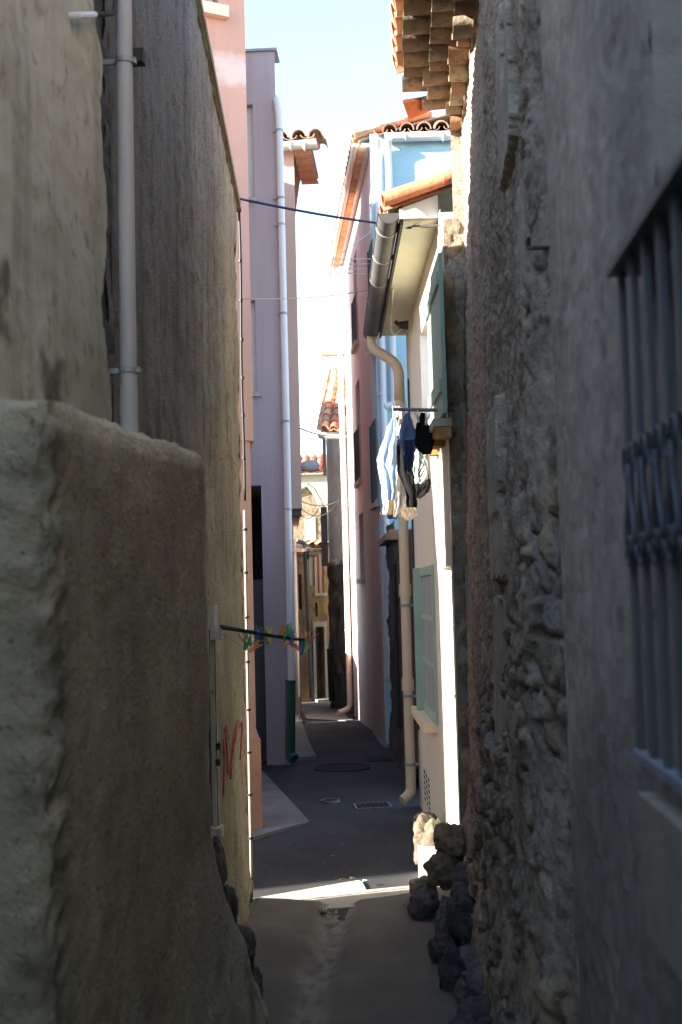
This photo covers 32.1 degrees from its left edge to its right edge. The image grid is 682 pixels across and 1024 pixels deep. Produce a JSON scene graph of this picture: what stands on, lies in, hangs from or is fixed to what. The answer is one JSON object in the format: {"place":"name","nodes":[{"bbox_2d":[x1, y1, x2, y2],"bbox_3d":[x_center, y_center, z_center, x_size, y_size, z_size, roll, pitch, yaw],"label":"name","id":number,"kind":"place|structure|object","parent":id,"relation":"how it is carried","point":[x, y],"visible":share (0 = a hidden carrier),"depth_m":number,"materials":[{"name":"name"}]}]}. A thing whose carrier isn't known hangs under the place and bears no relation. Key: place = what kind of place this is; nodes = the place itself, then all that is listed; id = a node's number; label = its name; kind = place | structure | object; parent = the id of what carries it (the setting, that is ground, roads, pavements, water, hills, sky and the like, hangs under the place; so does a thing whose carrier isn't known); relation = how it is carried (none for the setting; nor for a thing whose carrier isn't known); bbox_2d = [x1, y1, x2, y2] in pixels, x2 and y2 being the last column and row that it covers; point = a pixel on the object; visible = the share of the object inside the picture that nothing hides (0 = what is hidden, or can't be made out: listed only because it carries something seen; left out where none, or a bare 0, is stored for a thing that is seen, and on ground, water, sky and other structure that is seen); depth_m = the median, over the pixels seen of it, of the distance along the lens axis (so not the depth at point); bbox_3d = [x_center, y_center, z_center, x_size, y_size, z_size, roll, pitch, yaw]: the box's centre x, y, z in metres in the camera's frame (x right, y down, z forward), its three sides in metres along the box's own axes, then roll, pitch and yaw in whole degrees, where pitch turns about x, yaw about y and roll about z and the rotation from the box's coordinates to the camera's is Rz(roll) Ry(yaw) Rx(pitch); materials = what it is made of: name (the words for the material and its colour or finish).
{"place":"outdoors","nodes":[
{"label":"outdoors","id":0,"kind":"place"},
{"bbox_2d":[212,836,227,886],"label":"stone","id":1,"kind":"object","parent":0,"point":[220,857],"visible":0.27,"depth_m":4.35,"materials":[{"name":"stone"}]},
{"bbox_2d":[247,771,309,841],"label":"pavement","id":2,"kind":"structure","parent":0,"point":[281,812],"depth_m":9.21,"materials":[{"name":"concrete"}]},
{"bbox_2d":[261,715,316,761],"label":"pavement","id":3,"kind":"structure","parent":0,"point":[304,749],"depth_m":15.46,"materials":[{"name":"concrete"}]},
{"bbox_2d":[293,482,327,539],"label":"stone gable house","id":4,"kind":"structure","parent":0,"point":[307,529],"depth_m":30.13,"materials":[{"name":"stone"}]},
{"bbox_2d":[301,701,353,720],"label":"pavement","id":5,"kind":"structure","parent":0,"point":[323,711],"depth_m":22.58,"materials":[{"name":"concrete"}]},
{"bbox_2d":[263,880,409,910],"bbox_3d":[0.003,2.164,6.609,1.036,0.038,0.526,1,-5,-31],"label":"concrete apron","id":6,"kind":"object","parent":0,"point":[343,896],"visible":0.49,"depth_m":6.66,"materials":[{"name":"concrete"}]},
{"bbox_2d":[248,712,441,919],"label":"asphalt street","id":7,"kind":"structure","parent":0,"point":[331,843],"depth_m":8.69,"materials":[{"name":"asphalt"}]},
{"bbox_2d":[299,709,304,723],"bbox_3d":[-0.667,3.481,20.160,0.095,0.260,0.060,-2,-4,3],"label":"hoop guard","id":8,"kind":"object","parent":7,"relation":"on","point":[303,715],"visible":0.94,"depth_m":20.15,"materials":[{"name":"grey paint"}]},
{"bbox_2d":[321,798,339,802],"bbox_3d":[-0.088,2.430,9.941,0.160,0.029,0.160,-2,-4,3],"label":"valve cover","id":9,"kind":"object","parent":7,"relation":"on","point":[331,800],"visible":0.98,"depth_m":9.93,"materials":[{"name":"metal"}]},
{"bbox_2d":[314,763,369,771],"bbox_3d":[0.009,2.732,12.619,0.593,0.029,0.593,-2,-4,3],"label":"manhole cover","id":10,"kind":"object","parent":7,"relation":"on","point":[342,767],"visible":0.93,"depth_m":12.61,"materials":[{"name":"metal"}]},
{"bbox_2d":[353,802,392,809],"bbox_3d":[0.255,2.390,9.613,0.303,0.048,0.352,-1,-4,-5],"label":"drain cover","id":11,"kind":"object","parent":7,"relation":"on","point":[372,805],"visible":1,"depth_m":9.55,"materials":[{"name":"metal"}]},
{"bbox_2d":[366,757,392,761],"bbox_3d":[0.439,2.826,13.488,0.316,0.047,0.370,-2,-4,3],"label":"drain grate","id":12,"kind":"object","parent":7,"relation":"on","point":[388,759],"visible":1,"depth_m":13.37,"materials":[{"name":"metal"}]},
{"bbox_2d":[413,812,436,820],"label":"rock","id":13,"kind":"object","parent":7,"relation":"on","point":[433,815],"visible":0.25,"depth_m":7.42,"materials":[{"name":"stone"}]},
{"bbox_2d":[413,813,439,864],"bbox_3d":[0.536,1.997,7.163,0.199,0.345,0.227,-2,-4,3],"label":"rock","id":14,"kind":"object","parent":7,"relation":"on","point":[424,826],"visible":0.41,"depth_m":7.12,"materials":[{"name":"stone"}]},
{"bbox_2d":[418,845,439,886],"bbox_3d":[0.615,2.091,7.054,0.309,0.193,0.440,-2,-4,3],"label":"doorstep","id":15,"kind":"object","parent":7,"relation":"on","point":[425,853],"visible":0.21,"depth_m":6.85,"materials":[{"name":"white stone"}]},
{"bbox_2d":[244,0,445,474],"label":"sky","id":16,"kind":"structure","parent":0,"point":[335,74],"materials":[{"name":"white"}]},
{"bbox_2d":[242,890,459,1023],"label":"concrete path","id":17,"kind":"structure","parent":0,"point":[368,961],"depth_m":5.36,"materials":[{"name":"concrete"}]},
{"bbox_2d":[0,399,267,1023],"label":"garden wall","id":18,"kind":"structure","parent":17,"relation":"on","point":[114,907],"depth_m":2.35,"materials":[{"name":"concrete"}]},
{"bbox_2d":[222,884,238,923],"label":"stone","id":19,"kind":"object","parent":18,"relation":"attached to","point":[231,896],"visible":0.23,"depth_m":3.85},
{"bbox_2d":[237,924,256,961],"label":"stone","id":20,"kind":"object","parent":18,"relation":"attached to","point":[248,934],"visible":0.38,"depth_m":3.58,"materials":[{"name":"stone"}]},
{"bbox_2d":[250,959,254,974],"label":"stone","id":21,"kind":"object","parent":18,"relation":"attached to","point":[252,965],"visible":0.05,"depth_m":3.57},
{"bbox_2d":[253,966,262,992],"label":"stone","id":22,"kind":"object","parent":18,"relation":"attached to","point":[258,975],"visible":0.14,"depth_m":3.63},
{"bbox_2d":[409,875,436,894],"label":"boulder","id":23,"kind":"object","parent":17,"relation":"on","point":[422,882],"visible":0.49,"depth_m":6.31,"materials":[{"name":"stone"}]},
{"bbox_2d":[407,889,440,919],"bbox_3d":[0.423,2.020,6.065,0.174,0.161,0.240,-2,-4,3],"label":"boulder","id":24,"kind":"object","parent":17,"relation":"on","point":[423,904],"visible":0.83,"depth_m":5.99,"materials":[{"name":"stone"}]},
{"bbox_2d":[423,850,461,890],"bbox_3d":[0.547,1.873,6.235,0.207,0.195,0.262,-1,-4,-10],"label":"boulder","id":25,"kind":"object","parent":24,"relation":"on","point":[439,866],"visible":0.77,"depth_m":6.14,"materials":[{"name":"stone"}]},
{"bbox_2d":[433,823,465,859],"bbox_3d":[0.590,1.751,6.292,0.199,0.194,0.296,-2,-4,3],"label":"boulder","id":26,"kind":"object","parent":25,"relation":"on","point":[449,839],"visible":0.8,"depth_m":6.21,"materials":[{"name":"stone"}]},
{"bbox_2d":[433,823,443,833],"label":"boulder","id":27,"kind":"object","parent":26,"relation":"on","point":[438,825],"visible":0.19,"depth_m":6.48,"materials":[{"name":"stone"}]},
{"bbox_2d":[427,932,454,962],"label":"boulder","id":28,"kind":"object","parent":17,"relation":"on","point":[438,943],"visible":0.6,"depth_m":5.26,"materials":[{"name":"stone"}]},
{"bbox_2d":[434,894,454,940],"bbox_3d":[0.495,1.966,5.607,0.108,0.296,0.184,-2,-4,3],"label":"boulder","id":29,"kind":"object","parent":17,"relation":"on","point":[441,926],"visible":0.38,"depth_m":5.57,"materials":[{"name":"stone"}]},
{"bbox_2d":[438,943,465,992],"bbox_3d":[0.467,1.944,4.959,0.121,0.268,0.184,-2,-4,3],"label":"boulder","id":30,"kind":"object","parent":17,"relation":"on","point":[451,966],"visible":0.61,"depth_m":4.90,"materials":[{"name":"stone"}]},
{"bbox_2d":[446,879,475,946],"bbox_3d":[0.621,1.879,5.469,0.273,0.358,0.325,-2,-4,3],"label":"boulder","id":31,"kind":"object","parent":17,"relation":"on","point":[460,903],"visible":0.31,"depth_m":5.37,"materials":[{"name":"stone"}]},
{"bbox_2d":[459,943,476,969],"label":"boulder","id":32,"kind":"object","parent":17,"relation":"on","point":[468,954],"visible":0.21,"depth_m":5.04,"materials":[{"name":"stone"}]},
{"bbox_2d":[453,966,483,1003],"bbox_3d":[0.555,1.912,4.751,0.206,0.186,0.271,-2,-4,3],"label":"boulder","id":33,"kind":"object","parent":17,"relation":"on","point":[470,980],"visible":0.42,"depth_m":4.70,"materials":[{"name":"stone"}]},
{"bbox_2d":[448,994,492,1023],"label":"boulder","id":34,"kind":"object","parent":17,"relation":"on","point":[473,1010],"visible":0.72,"depth_m":4.38,"materials":[{"name":"stone"}]},
{"bbox_2d":[372,730,388,748],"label":"pavement","id":35,"kind":"structure","parent":0,"point":[382,742],"depth_m":16.05,"materials":[{"name":"concrete"}]},
{"bbox_3d":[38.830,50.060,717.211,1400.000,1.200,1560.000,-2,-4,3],"label":"ground","id":36,"kind":"structure","parent":0,"visible":0},
{"bbox_2d":[0,0,114,421],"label":"plaster house","id":37,"kind":"structure","parent":36,"relation":"on","point":[57,342],"depth_m":3.05,"materials":[{"name":"paint"}]},
{"bbox_2d":[69,0,117,18],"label":"pipe","id":38,"kind":"object","parent":37,"relation":"attached to","point":[83,15],"depth_m":3.35,"materials":[{"name":"metal"}]},
{"bbox_2d":[103,0,140,432],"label":"downpipe","id":39,"kind":"object","parent":37,"relation":"attached to","point":[124,61],"visible":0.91,"depth_m":3.63,"materials":[{"name":"plastic"}]},
{"bbox_2d":[103,0,252,924],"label":"roughcast house","id":40,"kind":"structure","parent":36,"relation":"on","point":[187,204],"depth_m":5.32,"materials":[{"name":"paint"}]},
{"bbox_2d":[132,47,145,66],"bbox_3d":[-0.710,-1.563,4.073,0.070,0.050,0.062,-2,-4,3],"label":"iron anchor","id":41,"kind":"object","parent":40,"relation":"attached to","point":[139,54],"visible":0.5,"depth_m":4.05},
{"bbox_2d":[209,604,223,839],"bbox_3d":[-0.545,0.935,5.071,0.097,1.073,0.130,-2,-4,3],"label":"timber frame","id":42,"kind":"object","parent":40,"relation":"attached to","point":[216,632],"visible":0.76,"depth_m":5.05,"materials":[{"name":"grey wood"}]},
{"bbox_2d":[219,625,305,640],"bbox_3d":[-0.331,0.541,5.269,0.038,0.098,0.556,-5,-5,39],"label":"airer pole","id":43,"kind":"object","parent":42,"relation":"attached to","point":[235,629],"visible":1,"depth_m":5.21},
{"bbox_2d":[243,635,250,650],"bbox_3d":[-0.411,0.571,5.159,0.030,0.066,0.010,16,5,27],"label":"clothes peg","id":44,"kind":"object","parent":43,"relation":"attached to","point":[246,642],"visible":1,"depth_m":5.16,"materials":[{"name":"green plastic"}]},
{"bbox_2d":[248,640,262,652],"bbox_3d":[-0.377,0.592,5.187,0.067,0.030,0.010,-40,5,-13],"label":"clothes peg","id":45,"kind":"object","parent":43,"relation":"attached to","point":[250,650],"visible":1,"depth_m":5.18,"materials":[{"name":"orange plastic"}]},
{"bbox_2d":[254,626,261,641],"bbox_3d":[-0.369,0.538,5.221,0.030,0.067,0.010,12,2,23],"label":"clothes peg","id":46,"kind":"object","parent":43,"relation":"attached to","point":[256,637],"visible":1,"depth_m":5.22,"materials":[{"name":"blue plastic"}]},
{"bbox_2d":[223,634,308,646],"bbox_3d":[-0.322,0.564,5.286,0.030,0.083,0.584,-5,-5,39],"label":"airer string","id":47,"kind":"object","parent":43,"relation":"hanging from","point":[260,641],"visible":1,"depth_m":5.26,"materials":[{"name":"fabric"}]},
{"bbox_2d":[281,625,291,640],"bbox_3d":[-0.250,0.547,5.335,0.030,0.066,0.010,27,1,10],"label":"clothes peg","id":48,"kind":"object","parent":43,"relation":"attached to","point":[285,633],"visible":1,"depth_m":5.33,"materials":[{"name":"green plastic"}]},
{"bbox_2d":[289,628,295,643],"bbox_3d":[-0.225,0.565,5.384,0.029,0.066,0.010,7,-3,4],"label":"clothes peg","id":49,"kind":"object","parent":43,"relation":"attached to","point":[291,640],"visible":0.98,"depth_m":5.38,"materials":[{"name":"blue plastic"}]},
{"bbox_2d":[299,641,304,654],"bbox_3d":[-0.182,0.627,5.457,0.030,0.066,0.010,3,-1,31],"label":"clothes peg","id":50,"kind":"object","parent":43,"relation":"attached to","point":[301,650],"visible":1,"depth_m":5.45,"materials":[{"name":"blue plastic"}]},
{"bbox_2d":[238,211,253,895],"bbox_3d":[-0.543,0.170,6.602,0.048,3.885,0.029,-2,-4,3],"label":"wall cable","id":51,"kind":"object","parent":40,"relation":"attached to","point":[244,529],"depth_m":6.58,"materials":[{"name":"black plastic"}]},
{"bbox_2d":[202,0,261,830],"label":"salmon house","id":52,"kind":"structure","parent":36,"relation":"on","point":[225,20],"depth_m":8.84,"materials":[{"name":"pink paint"}]},
{"bbox_2d":[245,47,289,764],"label":"mauve house","id":53,"kind":"structure","parent":36,"relation":"on","point":[268,544],"depth_m":13.54,"materials":[{"name":"paint"}]},
{"bbox_2d":[247,108,253,196],"bbox_3d":[-1.083,-4.162,13.800,0.157,1.106,0.010,-2,-4,3],"label":"window","id":54,"kind":"structure","parent":53,"relation":"in","point":[249,110],"depth_m":13.79,"materials":[{"name":"white paint"}]},
{"bbox_2d":[251,303,256,391],"bbox_3d":[-1.036,-1.884,13.646,0.145,1.067,0.010,-2,-4,3],"label":"window","id":55,"kind":"structure","parent":53,"relation":"in","point":[253,320],"depth_m":13.64,"materials":[{"name":"white paint"}]},
{"bbox_2d":[253,579,266,758],"bbox_3d":[-0.939,1.818,13.705,0.180,2.069,0.050,-2,-4,3],"label":"door","id":56,"kind":"structure","parent":53,"relation":"in","point":[258,603],"depth_m":13.68,"materials":[{"name":"wood"}]},
{"bbox_2d":[273,94,297,762],"bbox_3d":[-0.675,-1.070,13.518,0.137,7.749,0.364,0,-4,-19],"label":"downpipe","id":57,"kind":"object","parent":53,"relation":"attached to","point":[290,750],"visible":0.98,"depth_m":13.38,"materials":[{"name":"white plastic"}]},
{"bbox_2d":[292,526,312,716],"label":"dark house","id":58,"kind":"structure","parent":36,"relation":"on","point":[300,548],"depth_m":21.92,"materials":[{"name":"paint"}]},
{"bbox_2d":[292,539,299,696],"bbox_3d":[-0.854,1.955,21.968,0.114,2.911,0.181,0,-4,-18],"label":"drainpipe","id":59,"kind":"object","parent":58,"relation":"attached to","point":[295,598],"visible":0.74,"depth_m":21.92,"materials":[{"name":"grey paint"}]},
{"bbox_2d":[297,540,312,697],"bbox_3d":[-0.758,2.259,25.221,0.271,3.354,0.175,-2,-4,3],"label":"drainpipe","id":60,"kind":"object","parent":58,"relation":"attached to","point":[307,609],"visible":1,"depth_m":25.15,"materials":[{"name":"metal"}]},
{"bbox_2d":[298,551,316,558],"bbox_3d":[-0.735,0.902,25.272,0.430,0.206,0.060,-2,-4,3],"label":"pipe bracket","id":61,"kind":"object","parent":58,"relation":"attached to","point":[309,555],"visible":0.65,"depth_m":25.25,"materials":[{"name":"metal"}]},
{"bbox_2d":[283,128,327,525],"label":"jettied house","id":62,"kind":"structure","parent":36,"relation":"on","point":[299,147],"depth_m":16.29,"materials":[{"name":"paint"}]},
{"bbox_2d":[301,460,318,471],"bbox_3d":[-0.510,-0.670,17.335,0.389,0.192,0.177,-2,-4,3],"label":"street lamp","id":63,"kind":"object","parent":62,"relation":"attached to","point":[310,465],"visible":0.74,"depth_m":17.27,"materials":[{"name":"glass"}]},
{"bbox_2d":[300,428,340,436],"bbox_3d":[-0.286,-1.313,19.524,0.021,0.639,5.511,-2,-4,6],"label":"street cable","id":64,"kind":"object","parent":62,"relation":"attached to","point":[320,434],"visible":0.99,"depth_m":19.11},
{"bbox_2d":[302,495,341,518],"bbox_3d":[-0.309,-0.114,21.683,0.572,0.512,2.814,-2,-4,7],"label":"wire bundle","id":65,"kind":"object","parent":62,"relation":"attached to","point":[340,498],"visible":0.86,"depth_m":21.51,"materials":[{"name":"black plastic"}]},
{"bbox_2d":[296,539,329,701],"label":"ochre house","id":66,"kind":"structure","parent":36,"relation":"on","point":[318,580],"depth_m":26.26,"materials":[{"name":"paint"}]},
{"bbox_2d":[309,557,313,585],"bbox_3d":[-0.667,1.298,26.323,0.117,0.675,0.010,0,-4,-26],"label":"window","id":67,"kind":"structure","parent":66,"relation":"in","point":[311,558],"depth_m":26.32,"materials":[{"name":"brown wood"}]},
{"bbox_2d":[314,554,322,592],"bbox_3d":[-0.500,1.368,26.378,0.214,0.871,0.010,0,-4,-26],"label":"window","id":68,"kind":"structure","parent":66,"relation":"in","point":[320,555],"depth_m":26.38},
{"bbox_2d":[316,627,320,697],"bbox_3d":[-0.548,3.346,26.384,0.202,1.568,0.010,0,-4,-26],"label":"door","id":69,"kind":"structure","parent":66,"relation":"in","point":[318,660],"depth_m":26.40,"materials":[{"name":"brown wood"}]},
{"bbox_2d":[301,453,327,511],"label":"red roofed house","id":70,"kind":"structure","parent":36,"relation":"on","point":[317,479],"depth_m":38.25,"materials":[{"name":"paint"}]},
{"bbox_2d":[316,352,353,711],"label":"grey house","id":71,"kind":"structure","parent":36,"relation":"on","point":[328,420],"depth_m":23.59,"materials":[{"name":"paint"}]},
{"bbox_2d":[329,111,450,740],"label":"rose house","id":72,"kind":"structure","parent":36,"relation":"on","point":[365,548],"depth_m":18.52,"materials":[{"name":"paint"}]},
{"bbox_2d":[329,265,352,714],"bbox_3d":[-0.034,-0.468,22.019,0.367,8.397,0.176,1,-5,-36],"label":"downpipe","id":73,"kind":"object","parent":72,"relation":"attached to","point":[346,576],"visible":1,"depth_m":22.00,"materials":[{"name":"white plastic"}]},
{"bbox_2d":[329,232,370,275],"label":"wall airer","id":74,"kind":"structure","parent":72,"relation":"attached to","point":[347,259],"depth_m":16.77,"materials":[{"name":"white paint"}]},
{"bbox_2d":[378,520,418,780],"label":"ruined wall","id":75,"kind":"structure","parent":36,"relation":"on","point":[389,539],"depth_m":13.06,"materials":[{"name":"stone"}]},
{"bbox_2d":[370,120,451,742],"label":"blue house","id":76,"kind":"structure","parent":36,"relation":"on","point":[417,154],"depth_m":16.05,"materials":[{"name":"white paint"}]},
{"bbox_2d":[374,137,389,678],"bbox_3d":[0.554,-1.428,15.798,0.164,7.267,0.264,-2,-4,3],"label":"downpipe","id":77,"kind":"object","parent":76,"relation":"attached to","point":[382,339],"visible":0.62,"depth_m":15.76,"materials":[{"name":"white plastic"}]},
{"bbox_2d":[385,139,395,409],"bbox_3d":[0.635,-3.198,15.904,0.202,3.683,0.238,-2,-4,3],"label":"downpipe","id":78,"kind":"object","parent":76,"relation":"attached to","point":[389,186],"visible":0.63,"depth_m":15.93,"materials":[{"name":"white plastic"}]},
{"bbox_2d":[361,167,469,824],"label":"cream house","id":79,"kind":"structure","parent":36,"relation":"on","point":[418,270],"depth_m":7.22,"materials":[{"name":"paint"}]},
{"bbox_2d":[242,290,366,299],"bbox_3d":[-0.136,-1.487,8.015,0.005,0.723,2.740,-3,-4,18],"label":"thin line","id":80,"kind":"object","parent":79,"relation":"attached to","point":[300,298],"visible":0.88,"depth_m":7.56,"materials":[{"name":"grey paint"}]},
{"bbox_2d":[240,197,375,223],"bbox_3d":[-0.131,-1.748,6.903,0.955,0.084,0.016,0,-4,-21],"label":"overhead cable","id":81,"kind":"object","parent":79,"relation":"attached to","point":[307,212],"visible":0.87,"depth_m":6.87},
{"bbox_2d":[367,336,419,804],"bbox_3d":[0.424,0.438,9.630,0.357,3.820,0.147,-3,-4,18],"label":"downpipe","id":82,"kind":"object","parent":79,"relation":"attached to","point":[394,363],"visible":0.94,"depth_m":9.56,"materials":[{"name":"beige plastic"}]},
{"bbox_2d":[391,289,401,335],"bbox_3d":[0.422,-1.473,8.787,0.122,0.136,0.908,-2,-4,3],"label":"soffit cable","id":83,"kind":"object","parent":79,"relation":"attached to","point":[393,333],"visible":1,"depth_m":8.98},
{"bbox_2d":[393,479,405,517],"bbox_3d":[0.371,-0.087,7.482,0.089,0.249,0.024,-2,-4,3],"label":"grey cloth","id":84,"kind":"object","parent":79,"relation":"hanging from","point":[399,500],"visible":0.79,"depth_m":7.48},
{"bbox_2d":[394,320,407,328],"bbox_3d":[0.464,-1.444,9.138,0.112,0.076,0.066,-2,-4,3],"label":"junction box","id":85,"kind":"object","parent":79,"relation":"attached to","point":[402,324],"visible":1,"depth_m":9.11,"materials":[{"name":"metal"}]},
{"bbox_2d":[400,499,417,520],"bbox_3d":[0.437,-0.019,7.675,0.118,0.158,0.022,-2,-4,5],"label":"towel","id":86,"kind":"object","parent":79,"relation":"hanging from","point":[408,513],"visible":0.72,"depth_m":7.67,"materials":[{"name":"beige fabric"}]},
{"bbox_2d":[407,379,419,729],"bbox_3d":[0.577,0.326,9.452,0.015,2.800,0.015,-3,-4,25],"label":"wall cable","id":87,"kind":"object","parent":79,"relation":"attached to","point":[418,726],"depth_m":9.46,"materials":[{"name":"beige plastic"}]},
{"bbox_2d":[397,223,439,228],"bbox_3d":[0.455,-1.679,6.903,0.061,0.129,0.440,2,-5,-43],"label":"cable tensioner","id":88,"kind":"object","parent":79,"relation":"attached to","point":[428,226],"visible":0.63,"depth_m":6.84,"materials":[{"name":"plastic"}]},
{"bbox_2d":[413,450,428,483],"bbox_3d":[0.473,-0.273,7.026,0.095,0.214,0.052,-2,-4,3],"label":"printed shirt","id":89,"kind":"object","parent":79,"relation":"hanging from","point":[420,470],"visible":0.89,"depth_m":7.04,"materials":[{"name":"white fabric"}]},
{"bbox_2d":[393,407,454,451],"bbox_3d":[0.464,-0.501,7.598,0.336,0.114,2.004,-1,-4,0],"label":"drying rack","id":90,"kind":"object","parent":79,"relation":"attached to","point":[400,409],"visible":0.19,"depth_m":6.74,"materials":[{"name":"metal"}]},
{"bbox_2d":[379,476,388,514],"bbox_3d":[0.290,-0.191,7.444,0.107,0.422,0.031,-2,-4,3],"label":"white shirt","id":91,"kind":"object","parent":90,"relation":"hanging from","point":[385,506],"visible":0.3,"depth_m":7.43,"materials":[{"name":"fabric"}]},
{"bbox_2d":[377,418,399,499],"bbox_3d":[0.290,-0.320,7.151,0.150,0.500,0.036,-2,-4,3],"label":"shirt","id":92,"kind":"object","parent":90,"relation":"hanging from","point":[387,464],"visible":0.99,"depth_m":7.15,"materials":[{"name":"white fabric"}]},
{"bbox_2d":[379,476,398,514],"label":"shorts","id":93,"kind":"object","parent":90,"relation":"hanging from","point":[391,507],"visible":0.16,"depth_m":7.58,"materials":[{"name":"fabric"}]},
{"bbox_2d":[396,440,417,507],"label":"trousers","id":94,"kind":"object","parent":90,"relation":"hanging from","point":[408,482],"visible":0.77,"depth_m":7.08,"materials":[{"name":"black fabric"}]},
{"bbox_2d":[398,412,415,456],"bbox_3d":[0.391,-0.451,6.904,0.116,0.260,0.026,-2,-4,3],"label":"shirt","id":95,"kind":"object","parent":90,"relation":"hanging from","point":[407,430],"visible":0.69,"depth_m":6.90,"materials":[{"name":"blue fabric"}]},
{"bbox_2d":[404,439,413,472],"bbox_3d":[0.391,-0.322,6.815,0.060,0.192,0.025,-2,-4,3],"label":"sock","id":96,"kind":"object","parent":90,"relation":"hanging from","point":[408,447],"visible":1,"depth_m":6.81,"materials":[{"name":"blue fabric"}]},
{"bbox_2d":[414,412,434,454],"bbox_3d":[0.467,-0.439,6.647,0.116,0.242,0.030,-2,-4,3],"label":"blouse","id":97,"kind":"object","parent":90,"relation":"hanging from","point":[424,440],"visible":0.99,"depth_m":6.65,"materials":[{"name":"black fabric"}]},
{"bbox_2d":[413,410,419,422],"bbox_3d":[0.426,-0.534,6.625,0.030,0.066,0.010,-12,-1,-14],"label":"clothes peg","id":98,"kind":"object","parent":97,"relation":"attached to","point":[417,417],"visible":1,"depth_m":6.62,"materials":[{"name":"white plastic"}]},
{"bbox_2d":[417,475,430,498],"bbox_3d":[0.493,-0.160,7.280,0.124,0.155,0.024,-2,-4,3],"label":"black cloth","id":99,"kind":"object","parent":79,"relation":"hanging from","point":[423,489],"visible":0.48,"depth_m":7.28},
{"bbox_2d":[413,565,438,724],"bbox_3d":[0.606,0.899,8.240,0.118,1.036,1.117,-1,-4,-1],"label":"window","id":100,"kind":"structure","parent":79,"relation":"in","point":[423,578],"depth_m":8.46,"materials":[{"name":"green paint"}]},
{"bbox_2d":[390,0,657,1023],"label":"stone house","id":101,"kind":"structure","parent":36,"relation":"on","point":[472,68],"depth_m":3.69,"materials":[{"name":"stone"}]},
{"bbox_2d":[448,861,468,887],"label":"boulder","id":102,"kind":"object","parent":101,"relation":"attached to","point":[459,874],"visible":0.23,"depth_m":5.84,"materials":[{"name":"stone"}]},
{"bbox_2d":[526,237,548,249],"bbox_3d":[0.461,-0.619,2.728,0.056,0.063,0.119,-2,-4,3],"label":"iron hook","id":103,"kind":"object","parent":101,"relation":"attached to","point":[528,244],"visible":0.84,"depth_m":2.68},
{"bbox_2d":[540,0,681,1023],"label":"house","id":104,"kind":"structure","parent":36,"relation":"on","point":[612,99],"depth_m":1.99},
{"bbox_2d":[606,148,681,793],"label":"window grille","id":105,"kind":"object","parent":104,"relation":"attached to","point":[653,236],"depth_m":1.44,"materials":[{"name":"metal"}]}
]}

